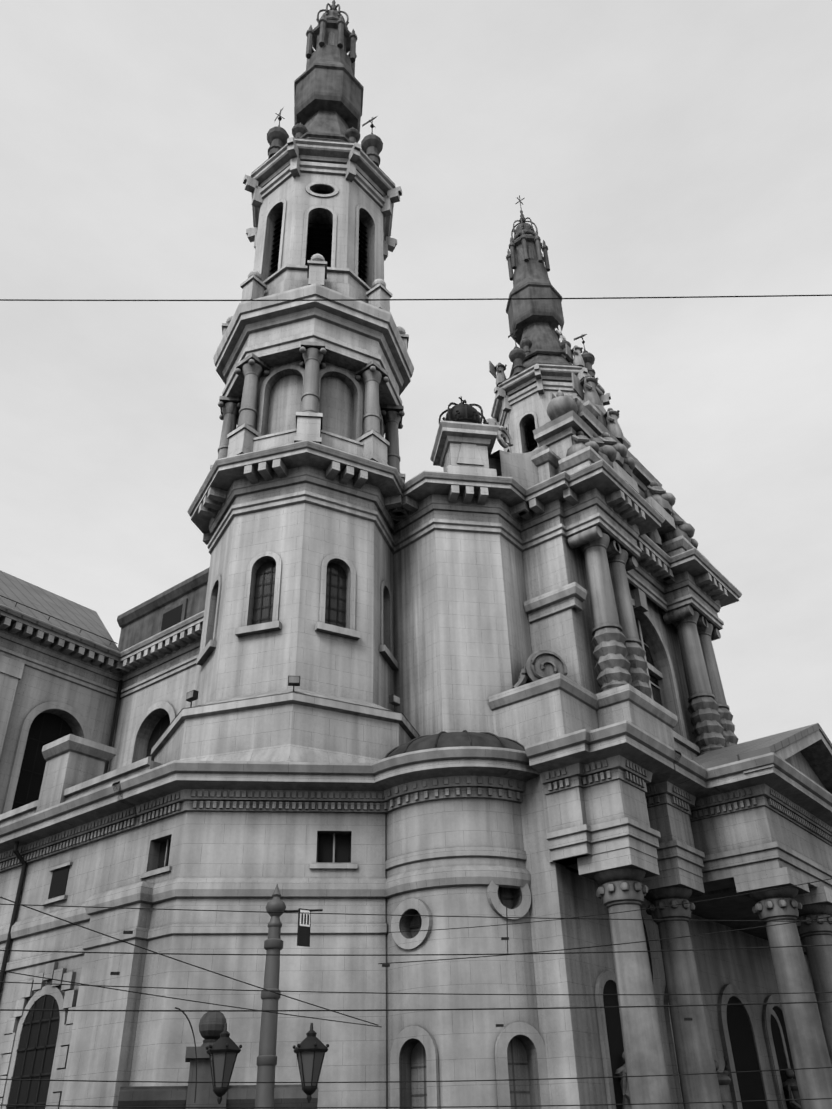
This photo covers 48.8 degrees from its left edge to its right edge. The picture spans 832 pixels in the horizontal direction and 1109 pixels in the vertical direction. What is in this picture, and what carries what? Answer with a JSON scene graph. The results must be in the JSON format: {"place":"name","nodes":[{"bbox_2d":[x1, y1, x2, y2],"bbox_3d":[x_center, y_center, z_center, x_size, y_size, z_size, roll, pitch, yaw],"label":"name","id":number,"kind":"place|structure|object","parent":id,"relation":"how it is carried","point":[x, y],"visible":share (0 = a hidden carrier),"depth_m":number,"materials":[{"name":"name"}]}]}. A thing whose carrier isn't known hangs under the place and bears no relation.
{"place":"outdoors","nodes":[
{"label":"outdoors","id":0,"kind":"place"},
{"bbox_2d":[0,595,203,1108],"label":"wing","id":1,"kind":"structure","parent":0,"point":[79,820],"depth_m":31.90,"materials":[{"name":"grey stone"}]},
{"bbox_2d":[0,570,119,656],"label":"wing roof","id":2,"kind":"structure","parent":1,"relation":"on","point":[21,591],"depth_m":54.54,"materials":[{"name":"grey tile"}]},
{"bbox_2d":[0,665,197,814],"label":"nave walls","id":3,"kind":"structure","parent":1,"relation":"on","point":[94,709],"depth_m":50.56,"materials":[{"name":"stone"}]},
{"bbox_2d":[117,567,209,651],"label":"wall","id":4,"kind":"structure","parent":1,"relation":"attached to","point":[141,622],"depth_m":55.27,"materials":[{"name":"grey stone"}]},
{"bbox_2d":[117,1012,317,1108],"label":"churchyard wall","id":5,"kind":"structure","parent":0,"point":[211,1026],"depth_m":22.39,"materials":[{"name":"stone"}]},
{"bbox_2d":[112,107,418,940],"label":"tower","id":6,"kind":"structure","parent":0,"point":[291,752],"depth_m":37.87,"materials":[{"name":"grey stone"}]},
{"bbox_2d":[129,812,387,1108],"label":"wall","id":7,"kind":"structure","parent":6,"relation":"attached to","point":[238,844],"depth_m":27.30,"materials":[{"name":"grey stone"}]},
{"bbox_2d":[151,0,419,748],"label":"spire","id":8,"kind":"structure","parent":6,"relation":"attached to","point":[328,95],"depth_m":57.90,"materials":[{"name":"grey stone"}]},
{"bbox_2d":[193,482,394,710],"bbox_3d":[-4.881,3.143,38.924,8.200,9.450,8.200,-25,-40,31],"label":"tower shaft","id":9,"kind":"object","parent":6,"relation":"attached to","point":[302,540],"visible":0.67,"depth_m":36.00,"materials":[{"name":"grey stone"}]},
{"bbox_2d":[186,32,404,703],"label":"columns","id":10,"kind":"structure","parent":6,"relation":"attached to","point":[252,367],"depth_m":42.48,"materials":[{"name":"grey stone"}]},
{"bbox_2d":[253,173,383,288],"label":"tower wall","id":11,"kind":"structure","parent":6,"relation":"attached to","point":[346,200],"depth_m":49.31,"materials":[{"name":"grey stone"}]},
{"bbox_2d":[255,360,383,439],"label":"arches","id":12,"kind":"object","parent":6,"relation":"attached to","point":[274,380],"visible":0.08,"depth_m":42.89,"materials":[{"name":"grey stone"}]},
{"bbox_2d":[255,884,285,1108],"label":"lamp pole","id":13,"kind":"object","parent":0,"point":[266,1064],"visible":0.94,"depth_m":19.43,"materials":[{"name":"grey metal"}]},
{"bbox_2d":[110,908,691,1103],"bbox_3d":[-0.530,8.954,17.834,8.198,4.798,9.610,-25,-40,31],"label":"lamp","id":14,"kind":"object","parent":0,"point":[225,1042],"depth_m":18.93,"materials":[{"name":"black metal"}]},
{"bbox_2d":[300,910,309,926],"bbox_3d":[-2.483,8.137,20.528,0.250,0.340,0.012,20,-38,-29],"label":"sign plate","id":15,"kind":"object","parent":14,"relation":"attached to","point":[305,911],"visible":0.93,"depth_m":20.52,"materials":[{"name":"white"}]},
{"bbox_2d":[0,294,831,1107],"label":"overhead wires","id":16,"kind":"object","parent":14,"relation":"on","point":[196,1082],"visible":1,"depth_m":15.69,"materials":[{"name":"black metal"}]},
{"bbox_2d":[0,0,831,743],"label":"sky","id":17,"kind":"structure","parent":0,"point":[654,148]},
{"bbox_2d":[489,245,584,386],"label":"statues","id":18,"kind":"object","parent":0,"point":[575,352],"depth_m":70.12,"materials":[{"name":"grey stone"}]},
{"bbox_2d":[486,329,610,452],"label":"tower","id":19,"kind":"structure","parent":0,"point":[541,375],"depth_m":68.36,"materials":[{"name":"grey stone"}]},
{"bbox_2d":[502,381,583,452],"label":"tower wall","id":20,"kind":"structure","parent":19,"relation":"attached to","point":[537,403],"depth_m":67.66,"materials":[{"name":"grey stone"}]},
{"bbox_2d":[500,195,599,384],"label":"spire","id":21,"kind":"structure","parent":20,"relation":"on","point":[536,322],"depth_m":75.39,"materials":[{"name":"grey stone"}]},
{"bbox_2d":[555,325,565,341],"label":"finial","id":22,"kind":"object","parent":19,"relation":"attached to","point":[559,331],"visible":0.79,"depth_m":73.90,"materials":[{"name":"white"}]},
{"bbox_2d":[372,459,831,1108],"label":"facade","id":23,"kind":"structure","parent":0,"point":[592,783],"depth_m":30.05,"materials":[{"name":"grey stone"}]},
{"bbox_2d":[385,730,524,757],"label":"dome roof","id":24,"kind":"structure","parent":23,"relation":"on","point":[441,739],"depth_m":30.39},
{"bbox_2d":[393,530,695,743],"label":"wall","id":25,"kind":"structure","parent":23,"relation":"on","point":[469,639],"depth_m":37.90,"materials":[{"name":"stone"}]},
{"bbox_2d":[430,400,708,560],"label":"attic","id":26,"kind":"object","parent":23,"relation":"on","point":[463,447],"depth_m":42.54,"materials":[{"name":"grey stone"}]},
{"bbox_2d":[439,396,486,423],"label":"crown ornament","id":27,"kind":"object","parent":26,"relation":"on","point":[463,412],"visible":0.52,"depth_m":42.24,"materials":[{"name":"black metal"}]},
{"bbox_2d":[547,372,697,548],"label":"roof ornaments","id":28,"kind":"object","parent":26,"relation":"on","point":[608,449],"visible":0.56,"depth_m":48.05},
{"bbox_2d":[409,525,831,1108],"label":"columns","id":29,"kind":"structure","parent":23,"relation":"attached to","point":[619,652],"depth_m":28.53,"materials":[{"name":"grey stone"}]},
{"bbox_2d":[565,866,767,939],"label":"porch ceiling","id":30,"kind":"structure","parent":23,"relation":"on","point":[735,908],"depth_m":33.63,"materials":[{"name":"stone"}]},
{"bbox_2d":[691,723,831,768],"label":"portico roof","id":31,"kind":"structure","parent":23,"relation":"on","point":[747,750],"depth_m":32.86,"materials":[{"name":"metal"}]},
{"label":"ground","id":32,"kind":"structure","parent":0,"visible":0},
{"bbox_2d":[387,798,539,1108],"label":"curved wall","id":33,"kind":"structure","parent":32,"relation":"on","point":[465,1041],"depth_m":26.54,"materials":[{"name":"stone"}]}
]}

